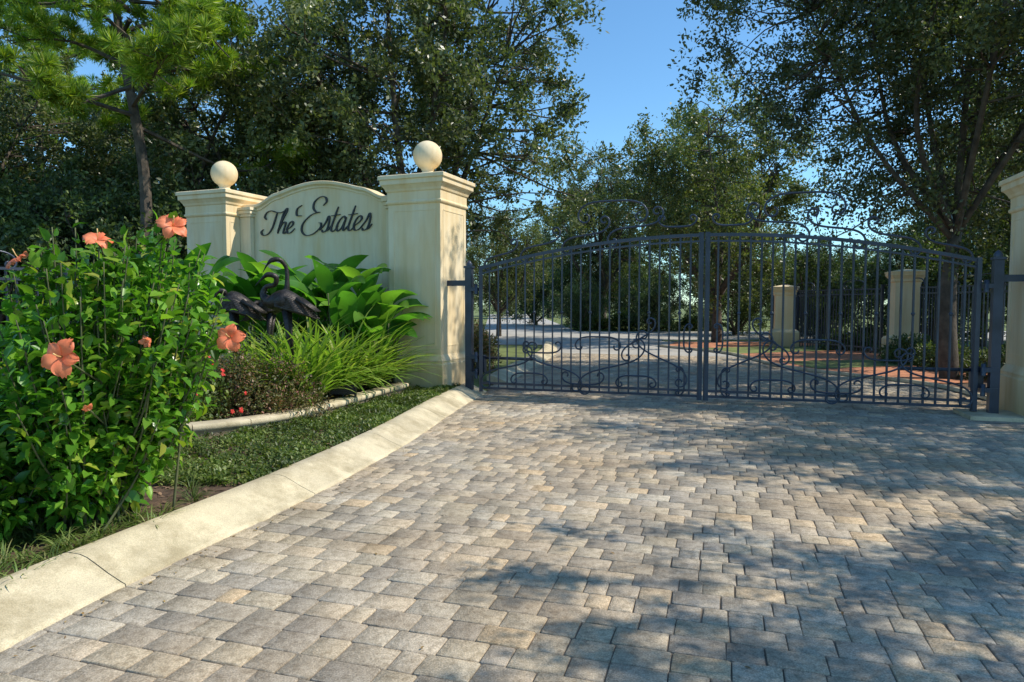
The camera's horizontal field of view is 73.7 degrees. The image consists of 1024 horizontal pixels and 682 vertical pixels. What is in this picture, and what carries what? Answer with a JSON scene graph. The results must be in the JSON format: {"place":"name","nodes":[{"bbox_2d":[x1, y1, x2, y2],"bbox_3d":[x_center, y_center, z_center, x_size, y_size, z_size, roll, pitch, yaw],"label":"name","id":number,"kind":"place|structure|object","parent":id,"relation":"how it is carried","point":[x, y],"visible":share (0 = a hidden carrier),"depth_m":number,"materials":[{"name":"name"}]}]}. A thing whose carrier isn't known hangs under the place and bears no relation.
{"place":"outdoors","nodes":[
{"label":"outdoors","id":0,"kind":"place"},
{"bbox_2d":[190,382,409,421],"bbox_3d":[-4.775,0.723,10.542,6.550,0.001,7.030,0,3,0],"label":"planting bed","id":1,"kind":"object","parent":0,"point":[338,395],"depth_m":9.08,"materials":[{"name":"brown soil"}]},
{"bbox_2d":[211,288,266,381],"bbox_3d":[-3.559,0.064,8.918,0.670,1.504,0.286,0,3,0],"label":"crane statue","id":2,"kind":"object","parent":1,"relation":"on","point":[243,305],"visible":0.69,"depth_m":8.79,"materials":[{"name":"brown metal"}]},
{"bbox_2d":[90,242,431,385],"bbox_3d":[-3.409,-0.366,10.707,4.298,2.146,4.092,0,3,0],"label":"bird of paradise plant","id":3,"kind":"object","parent":1,"relation":"on","point":[333,295],"visible":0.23,"depth_m":10.60,"materials":[{"name":"green plant"}]},
{"bbox_2d":[195,341,334,420],"bbox_3d":[-3.054,0.553,8.178,1.862,1.119,1.221,0,3,0],"label":"barberry shrub","id":4,"kind":"object","parent":1,"relation":"on","point":[246,402],"visible":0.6,"depth_m":8.06,"materials":[{"name":"brown plant"}]},
{"bbox_2d":[240,257,289,397],"bbox_3d":[-3.366,-0.176,9.355,0.662,1.933,0.286,0,3,0],"label":"crane statue","id":5,"kind":"object","parent":1,"relation":"on","point":[270,315],"visible":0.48,"depth_m":9.27,"materials":[{"name":"brown metal"}]},
{"bbox_2d":[255,272,320,404],"bbox_3d":[-2.862,-0.027,8.762,0.772,1.703,0.303,0,3,0],"label":"crane statue","id":6,"kind":"object","parent":1,"relation":"on","point":[286,303],"visible":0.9,"depth_m":8.65,"materials":[{"name":"brown metal"}]},
{"bbox_2d":[209,304,456,404],"bbox_3d":[-2.734,0.119,9.674,3.169,1.282,4.431,1,3,24],"label":"agapanthus plant","id":7,"kind":"object","parent":1,"relation":"on","point":[341,362],"visible":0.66,"depth_m":9.28,"materials":[{"name":"green plant"}]},
{"bbox_2d":[329,385,356,398],"bbox_3d":[-2.280,0.686,9.200,0.360,0.208,0.125,0,3,0],"label":"garden floodlight","id":8,"kind":"object","parent":1,"relation":"on","point":[342,390],"visible":0.67,"depth_m":9.14,"materials":[{"name":"black paint"}]},
{"bbox_2d":[5,305,1006,390],"bbox_3d":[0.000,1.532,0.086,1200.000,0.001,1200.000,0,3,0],"label":"ground","id":9,"kind":"structure","parent":0,"point":[511,350],"depth_m":37.91,"materials":[{"name":"green plant"}]},
{"bbox_2d":[4,135,50,197],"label":"oak tree","id":10,"kind":"object","parent":9,"relation":"on","point":[24,155],"visible":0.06,"depth_m":24.11,"materials":[{"name":"green plant"}]},
{"bbox_2d":[0,23,129,235],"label":"oak tree","id":11,"kind":"object","parent":9,"relation":"on","point":[18,122],"visible":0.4,"depth_m":18.62,"materials":[{"name":"green plant"}]},
{"bbox_2d":[0,160,152,361],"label":"understory tree","id":12,"kind":"object","parent":9,"relation":"on","point":[21,214],"visible":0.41,"depth_m":15.25,"materials":[{"name":"green plant"}]},
{"bbox_2d":[0,0,156,197],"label":"pine tree","id":13,"kind":"object","parent":9,"relation":"on","point":[81,54],"visible":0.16,"depth_m":23.83,"materials":[{"name":"green plant"}]},
{"bbox_2d":[7,148,191,277],"bbox_3d":[-10.220,-2.239,19.167,7.023,6.443,7.605,0,3,3],"label":"understory tree","id":14,"kind":"object","parent":9,"relation":"on","point":[109,184],"depth_m":18.09,"materials":[{"name":"green plant"}]},
{"bbox_2d":[0,144,208,343],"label":"understory tree","id":15,"kind":"object","parent":9,"relation":"on","point":[133,225],"visible":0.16,"depth_m":15.38,"materials":[{"name":"green plant"}]},
{"bbox_2d":[5,47,270,242],"bbox_3d":[-11.743,-4.940,23.979,9.599,10.598,8.848,-1,3,-16],"label":"oak tree","id":16,"kind":"object","parent":9,"relation":"on","point":[122,141],"visible":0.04,"depth_m":21.65,"materials":[{"name":"green plant"}]},
{"bbox_2d":[0,0,319,343],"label":"pine tree","id":17,"kind":"object","parent":9,"relation":"on","point":[181,30],"visible":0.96,"depth_m":14.60,"materials":[{"name":"green plant"}]},
{"bbox_2d":[0,367,412,578],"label":"garden mulch","id":18,"kind":"object","parent":9,"relation":"on","point":[167,493],"depth_m":4.95,"materials":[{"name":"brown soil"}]},
{"bbox_2d":[0,367,56,547],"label":"hibiscus shrub","id":19,"kind":"object","parent":18,"relation":"on","point":[8,523],"visible":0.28,"depth_m":3.94,"materials":[{"name":"green plant"}]},
{"bbox_2d":[0,250,151,343],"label":"shrub","id":20,"kind":"object","parent":18,"relation":"on","point":[14,267],"visible":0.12,"depth_m":10.00,"materials":[{"name":"plant"}]},
{"bbox_2d":[0,465,242,589],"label":"grass tuft","id":21,"kind":"object","parent":18,"relation":"on","point":[26,537],"visible":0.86,"depth_m":4.02,"materials":[{"name":"green plant"}]},
{"bbox_2d":[0,209,245,537],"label":"hibiscus shrub","id":22,"kind":"object","parent":18,"relation":"on","point":[109,413],"visible":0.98,"depth_m":4.07,"materials":[{"name":"green plant"}]},
{"bbox_2d":[179,356,247,421],"bbox_3d":[-3.617,0.610,7.669,1.331,0.924,1.089,0,3,0],"label":"red flower shrub","id":23,"kind":"object","parent":18,"relation":"on","point":[216,383],"visible":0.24,"depth_m":7.62,"materials":[{"name":"green plant"}]},
{"bbox_2d":[182,382,408,438],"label":"bed edging wall","id":24,"kind":"structure","parent":18,"relation":"on","point":[215,427],"depth_m":7.74,"materials":[{"name":"concrete"}]},
{"bbox_2d":[157,383,459,486],"bbox_3d":[-2.184,0.901,8.401,1.854,0.183,6.410,1,3,12],"label":"groundcover","id":25,"kind":"object","parent":18,"relation":"on","point":[391,407],"visible":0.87,"depth_m":6.76,"materials":[{"name":"green plant"}]},
{"bbox_2d":[175,188,266,368],"bbox_3d":[-5.511,-0.998,13.200,1.210,3.720,1.210,1,3,21],"label":"shaft and cornice","id":26,"kind":"object","parent":9,"relation":"on","point":[223,204],"visible":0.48,"depth_m":12.67,"materials":[{"name":"paint"}]},
{"bbox_2d":[190,221,239,340],"bbox_3d":[-5.511,-1.138,13.192,0.972,2.220,0.972,1,3,21],"label":"panel moulding","id":27,"kind":"object","parent":26,"relation":"attached to","point":[221,237],"visible":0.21,"depth_m":12.62,"materials":[{"name":"paint"}]},
{"bbox_2d":[210,161,237,188],"bbox_3d":[-5.512,-3.140,13.080,0.490,0.610,0.490,0,3,0],"label":"ball finial","id":28,"kind":"object","parent":26,"relation":"on","point":[223,174],"visible":0.87,"depth_m":12.92,"materials":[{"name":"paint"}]},
{"bbox_2d":[165,164,290,256],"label":"understory tree","id":29,"kind":"object","parent":9,"relation":"on","point":[266,180],"visible":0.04,"depth_m":16.07,"materials":[{"name":"green plant"}]},
{"bbox_2d":[54,0,422,210],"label":"oak tree","id":30,"kind":"object","parent":9,"relation":"on","point":[167,114],"visible":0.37,"depth_m":18.07,"materials":[{"name":"green plant"}]},
{"bbox_2d":[254,188,386,357],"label":"wall","id":31,"kind":"structure","parent":9,"relation":"on","point":[295,247],"depth_m":12.28,"materials":[{"name":"paint"}]},
{"bbox_2d":[237,198,388,358],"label":"end pilasters","id":32,"kind":"object","parent":31,"relation":"attached to","point":[247,215],"visible":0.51,"depth_m":12.77,"materials":[{"name":"paint"}]},
{"bbox_2d":[242,181,386,210],"bbox_3d":[-3.430,-2.646,12.389,3.440,0.460,0.370,1,3,21],"label":"coping","id":33,"kind":"object","parent":31,"relation":"on","point":[374,194],"visible":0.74,"depth_m":12.23,"materials":[{"name":"paint"}]},
{"bbox_2d":[260,196,371,235],"bbox_3d":[-3.568,-2.252,12.315,2.440,0.694,0.026,1,3,21],"label":"lettering","id":34,"kind":"object","parent":31,"relation":"attached to","point":[328,218],"visible":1,"depth_m":12.23,"materials":[{"name":"black paint"}]},
{"bbox_2d":[181,0,631,276],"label":"oak tree","id":35,"kind":"object","parent":9,"relation":"on","point":[438,76],"visible":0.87,"depth_m":17.61,"materials":[{"name":"green plant"}]},
{"bbox_2d":[377,171,474,388],"bbox_3d":[-1.418,-0.908,11.590,1.210,3.720,1.210,1,3,21],"label":"shaft and cornice","id":36,"kind":"object","parent":9,"relation":"on","point":[438,191],"visible":0.87,"depth_m":11.13,"materials":[{"name":"paint"}]},
{"bbox_2d":[413,141,441,172],"bbox_3d":[-1.418,-3.050,11.470,0.490,0.610,0.490,0,3,0],"label":"ball finial","id":37,"kind":"object","parent":36,"relation":"on","point":[427,156],"visible":0.84,"depth_m":11.30,"materials":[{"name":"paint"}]},
{"bbox_2d":[393,208,464,346],"bbox_3d":[-1.418,-1.048,11.582,0.972,2.220,0.972,1,3,21],"label":"panel moulding","id":38,"kind":"object","parent":36,"relation":"attached to","point":[434,271],"visible":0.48,"depth_m":11.07,"materials":[{"name":"paint"}]},
{"bbox_2d":[1,125,918,318],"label":"distant trees","id":39,"kind":"object","parent":9,"relation":"on","point":[881,255],"visible":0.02,"depth_m":66.47,"materials":[{"name":"green plant"}]},
{"bbox_2d":[466,256,491,309],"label":"understory tree","id":40,"kind":"object","parent":9,"relation":"on","point":[476,298],"depth_m":17.86,"materials":[{"name":"green plant"}]},
{"bbox_2d":[474,318,501,369],"bbox_3d":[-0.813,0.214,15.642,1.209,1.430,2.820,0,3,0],"label":"ixora hedge","id":41,"kind":"object","parent":9,"relation":"on","point":[493,352],"visible":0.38,"depth_m":15.26,"materials":[{"name":"green plant"}]},
{"bbox_2d":[466,202,567,335],"bbox_3d":[-0.120,-3.198,30.656,5.673,6.226,5.134,1,3,13],"label":"oak tree","id":42,"kind":"object","parent":9,"relation":"on","point":[483,249],"visible":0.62,"depth_m":30.19,"materials":[{"name":"green plant"}]},
{"bbox_2d":[491,257,567,324],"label":"understory tree","id":43,"kind":"object","parent":9,"relation":"on","point":[539,294],"visible":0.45,"depth_m":46.12,"materials":[{"name":"green plant"}]},
{"bbox_2d":[546,274,610,330],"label":"understory tree","id":44,"kind":"object","parent":9,"relation":"on","point":[584,303],"visible":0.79,"depth_m":37.51,"materials":[{"name":"green plant"}]},
{"bbox_2d":[564,310,606,330],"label":"clipped shrub","id":45,"kind":"object","parent":9,"relation":"on","point":[596,326],"visible":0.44,"depth_m":38.06,"materials":[{"name":"green plant"}]},
{"bbox_2d":[537,251,636,318],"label":"understory tree","id":46,"kind":"object","parent":9,"relation":"on","point":[547,304],"visible":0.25,"depth_m":43.10,"materials":[{"name":"green plant"}]},
{"bbox_2d":[527,131,677,318],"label":"oak tree","id":47,"kind":"object","parent":9,"relation":"on","point":[606,207],"visible":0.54,"depth_m":40.59,"materials":[{"name":"green plant"}]},
{"bbox_2d":[601,307,644,330],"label":"clipped shrub","id":48,"kind":"object","parent":9,"relation":"on","point":[614,323],"visible":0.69,"depth_m":37.62,"materials":[{"name":"green plant"}]},
{"bbox_2d":[592,248,682,322],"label":"understory tree","id":49,"kind":"object","parent":9,"relation":"on","point":[644,276],"visible":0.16,"depth_m":44.88,"materials":[{"name":"green plant"}]},
{"bbox_2d":[610,270,692,331],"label":"understory tree","id":50,"kind":"object","parent":9,"relation":"on","point":[674,305],"visible":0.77,"depth_m":35.63,"materials":[{"name":"green plant"}]},
{"bbox_2d":[635,315,676,330],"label":"clipped shrub","id":51,"kind":"object","parent":9,"relation":"on","point":[663,327],"visible":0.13,"depth_m":38.04,"materials":[{"name":"green plant"}]},
{"bbox_2d":[674,309,703,330],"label":"clipped shrub","id":52,"kind":"object","parent":9,"relation":"on","point":[684,320],"visible":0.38,"depth_m":37.63,"materials":[{"name":"green plant"}]},
{"bbox_2d":[618,134,807,330],"bbox_3d":[10.468,-5.762,36.823,9.795,10.814,9.028,3,4,38],"label":"oak tree","id":53,"kind":"object","parent":9,"relation":"on","point":[744,208],"visible":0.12,"depth_m":35.92,"materials":[{"name":"green plant"}]},
{"bbox_2d":[605,68,852,341],"bbox_3d":[7.319,-4.856,26.481,9.266,10.170,8.385,3,5,45],"label":"oak tree","id":54,"kind":"object","parent":9,"relation":"on","point":[766,185],"visible":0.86,"depth_m":24.85,"materials":[{"name":"green plant"}]},
{"bbox_2d":[678,239,792,336],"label":"understory tree","id":55,"kind":"object","parent":9,"relation":"on","point":[744,311],"visible":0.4,"depth_m":31.27,"materials":[{"name":"green plant"}]},
{"bbox_2d":[770,284,850,338],"bbox_3d":[12.066,-1.096,27.047,0.099,2.169,8.205,3,5,45],"label":"iron fence","id":56,"kind":"object","parent":9,"relation":"on","point":[797,325],"visible":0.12,"depth_m":26.16,"materials":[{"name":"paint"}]},
{"bbox_2d":[756,232,887,338],"bbox_3d":[12.626,-2.037,28.110,5.604,4.748,5.175,-1,3,-15],"label":"understory tree","id":57,"kind":"object","parent":9,"relation":"on","point":[812,270],"visible":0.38,"depth_m":26.99,"materials":[{"name":"green plant"}]},
{"bbox_2d":[763,232,897,328],"bbox_3d":[14.913,-2.572,32.671,6.404,5.426,5.915,-2,4,-30],"label":"understory tree","id":58,"kind":"object","parent":9,"relation":"on","point":[814,248],"visible":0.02,"depth_m":32.15,"materials":[{"name":"green plant"}]},
{"bbox_2d":[670,342,1003,382],"bbox_3d":[9.471,0.388,19.830,7.039,0.001,13.697,-1,3,-9],"label":"pine straw bed","id":59,"kind":"object","parent":9,"relation":"on","point":[821,355],"visible":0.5,"depth_m":18.35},
{"bbox_2d":[768,285,799,346],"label":"column","id":60,"kind":"structure","parent":59,"relation":"on","point":[788,315],"depth_m":23.25,"materials":[{"name":"paint"}]},
{"bbox_2d":[702,345,868,352],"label":"grass verge","id":61,"kind":"object","parent":59,"relation":"on","point":[756,349],"depth_m":21.80,"materials":[{"name":"green plant"}]},
{"bbox_2d":[796,280,884,354],"bbox_3d":[10.038,-0.768,21.188,0.085,2.169,3.798,-1,3,-14],"label":"iron fence","id":62,"kind":"object","parent":59,"relation":"on","point":[881,294],"visible":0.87,"depth_m":20.80,"materials":[{"name":"metal"}]},
{"bbox_2d":[818,323,869,350],"bbox_3d":[10.503,-0.027,21.788,1.499,1.128,1.741,0,3,0],"label":"bed shrub","id":63,"kind":"object","parent":59,"relation":"on","point":[845,339],"visible":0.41,"depth_m":21.50,"materials":[{"name":"green plant"}]},
{"bbox_2d":[784,360,920,368],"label":"grass verge","id":64,"kind":"object","parent":59,"relation":"on","point":[843,363],"depth_m":16.76,"materials":[{"name":"green plant"}]},
{"bbox_2d":[849,323,883,345],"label":"bed shrub","id":65,"kind":"object","parent":59,"relation":"on","point":[865,330],"visible":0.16,"depth_m":23.74,"materials":[{"name":"green plant"}]},
{"bbox_2d":[865,329,886,351],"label":"bed shrub","id":66,"kind":"object","parent":59,"relation":"on","point":[884,334],"visible":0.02,"depth_m":20.85,"materials":[{"name":"green plant"}]},
{"bbox_2d":[881,269,928,357],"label":"column","id":67,"kind":"structure","parent":59,"relation":"on","point":[906,301],"depth_m":18.39,"materials":[{"name":"paint"}]},
{"bbox_2d":[876,332,935,364],"bbox_3d":[9.888,0.300,16.974,1.713,1.097,1.774,2,4,37],"label":"bed shrub","id":68,"kind":"object","parent":59,"relation":"on","point":[893,347],"visible":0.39,"depth_m":16.79,"materials":[{"name":"green plant"}]},
{"bbox_2d":[909,331,983,367],"bbox_3d":[9.775,0.334,15.307,1.500,1.168,1.702,1,3,22],"label":"bed shrub","id":69,"kind":"object","parent":59,"relation":"on","point":[929,356],"visible":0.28,"depth_m":15.35,"materials":[{"name":"green plant"}]},
{"bbox_2d":[667,0,1023,378],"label":"oak tree","id":70,"kind":"object","parent":9,"relation":"on","point":[983,33],"visible":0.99,"depth_m":13.25,"materials":[{"name":"green plant"}]},
{"bbox_2d":[821,206,1009,349],"bbox_3d":[13.320,-1.823,21.780,6.004,5.087,5.545,0,3,0],"label":"understory tree","id":71,"kind":"object","parent":9,"relation":"on","point":[932,272],"visible":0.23,"depth_m":21.91,"materials":[{"name":"green plant"}]},
{"bbox_2d":[865,107,1023,346],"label":"oak tree","id":72,"kind":"object","parent":9,"relation":"on","point":[909,227],"visible":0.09,"depth_m":23.84,"materials":[{"name":"green plant"}]},
{"bbox_2d":[913,72,1023,306],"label":"oak tree","id":73,"kind":"object","parent":9,"relation":"on","point":[998,228],"visible":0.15,"depth_m":18.40,"materials":[{"name":"green plant"}]},
{"bbox_2d":[950,382,986,394],"bbox_3d":[13.650,0.896,10.817,12.700,0.001,7.500,0,3,0],"label":"mulch bed","id":74,"kind":"object","parent":9,"relation":"on","point":[966,385],"depth_m":12.39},
{"bbox_2d":[916,273,1008,362],"bbox_3d":[10.165,-0.335,13.443,1.690,2.169,10.570,1,3,15],"label":"iron fence","id":75,"kind":"object","parent":74,"relation":"on","point":[935,293],"visible":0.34,"depth_m":16.15,"materials":[{"name":"metal"}]},
{"bbox_2d":[958,342,1005,379],"bbox_3d":[9.502,0.456,13.271,1.551,1.151,1.796,2,4,36],"label":"bed shrub","id":76,"kind":"object","parent":74,"relation":"on","point":[985,353],"visible":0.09,"depth_m":13.34,"materials":[{"name":"green plant"}]},
{"bbox_2d":[942,79,1013,237],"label":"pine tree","id":77,"kind":"object","parent":9,"relation":"on","point":[969,132],"visible":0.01,"depth_m":32.67,"materials":[{"name":"green plant"}]},
{"bbox_2d":[967,231,1010,319],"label":"understory tree","id":78,"kind":"object","parent":9,"relation":"on","point":[991,263],"visible":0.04,"depth_m":20.61,"materials":[{"name":"green plant"}]},
{"bbox_2d":[966,89,1013,236],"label":"oak tree","id":79,"kind":"object","parent":9,"relation":"on","point":[1002,136],"depth_m":25.39,"materials":[{"name":"green plant"}]},
{"bbox_2d":[980,241,1009,335],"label":"understory tree","id":80,"kind":"object","parent":9,"relation":"on","point":[1006,255],"visible":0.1,"depth_m":16.57,"materials":[{"name":"green plant"}]},
{"bbox_2d":[999,171,1023,415],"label":"gate pillar","id":81,"kind":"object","parent":9,"relation":"on","point":[1011,396],"visible":0.86,"depth_m":9.15,"materials":[{"name":"paint"}]},
{"bbox_2d":[1008,217,1023,356],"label":"panel moulding","id":82,"kind":"object","parent":81,"relation":"attached to","point":[1010,290],"visible":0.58,"depth_m":9.33,"materials":[{"name":"paint"}]},
{"bbox_2d":[0,353,1023,681],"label":"paver driveway","id":83,"kind":"structure","parent":0,"point":[332,573],"depth_m":4.00,"materials":[{"name":"grey stone"}]},
{"bbox_2d":[0,383,486,651],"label":"curb","id":84,"kind":"structure","parent":83,"relation":"on","point":[53,591],"depth_m":4.23,"materials":[{"name":"concrete"}]},
{"bbox_2d":[447,260,535,389],"bbox_3d":[-0.385,-0.212,11.070,1.572,2.193,0.320,1,3,17],"label":"gate post","id":85,"kind":"object","parent":83,"relation":"on","point":[471,355],"visible":0.89,"depth_m":11.09,"materials":[{"name":"metal"}]},
{"bbox_2d":[479,199,703,399],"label":"wrought iron gate","id":86,"kind":"structure","parent":85,"relation":"attached to","point":[579,385],"depth_m":10.45,"materials":[{"name":"metal"}]},
{"bbox_2d":[14,398,1018,667],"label":"fallen leaves","id":87,"kind":"object","parent":83,"relation":"on","point":[342,492],"visible":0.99,"depth_m":4.07,"materials":[{"name":"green plant"}]},
{"bbox_2d":[487,341,556,382],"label":"curb","id":88,"kind":"structure","parent":83,"relation":"on","point":[520,368],"depth_m":15.12,"materials":[{"name":"concrete"}]},
{"bbox_2d":[660,345,986,399],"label":"curb","id":89,"kind":"structure","parent":83,"relation":"on","point":[953,388],"depth_m":13.86,"materials":[{"name":"concrete"}]},
{"bbox_2d":[953,408,1023,421],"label":"post footing","id":90,"kind":"object","parent":83,"relation":"on","point":[1002,415],"visible":0.89,"depth_m":8.80,"materials":[{"name":"concrete"}]},
{"bbox_2d":[900,250,1023,413],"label":"gate post","id":91,"kind":"object","parent":90,"relation":"on","point":[999,278],"visible":0.87,"depth_m":8.93,"materials":[{"name":"metal"}]},
{"bbox_2d":[703,191,982,411],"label":"wrought iron gate","id":92,"kind":"structure","parent":91,"relation":"attached to","point":[972,392],"depth_m":9.48,"materials":[{"name":"metal"}]},
{"bbox_2d":[0,0,1023,304],"label":"sky","id":93,"kind":"structure","parent":0,"point":[626,70],"materials":[{"name":"blue"}]},
{"bbox_2d":[16,361,1023,681],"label":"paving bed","id":94,"kind":"object","parent":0,"point":[670,567],"visible":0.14,"depth_m":3.61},
{"bbox_2d":[485,314,574,330],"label":"lane","id":95,"kind":"structure","parent":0,"point":[538,327],"depth_m":45.85,"materials":[{"name":"grey asphalt"}]},
{"bbox_2d":[556,344,739,357],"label":"paving","id":96,"kind":"structure","parent":0,"point":[653,348],"depth_m":21.63,"materials":[{"name":"concrete"}]},
{"bbox_2d":[488,331,1005,344],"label":"cross road","id":97,"kind":"structure","parent":0,"point":[576,336],"depth_m":29.82,"materials":[{"name":"grey asphalt"}]},
{"bbox_2d":[663,339,801,340],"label":"grass verge","id":98,"kind":"object","parent":97,"relation":"on","point":[724,340],"depth_m":27.17,"materials":[{"name":"green plant"}]}
]}

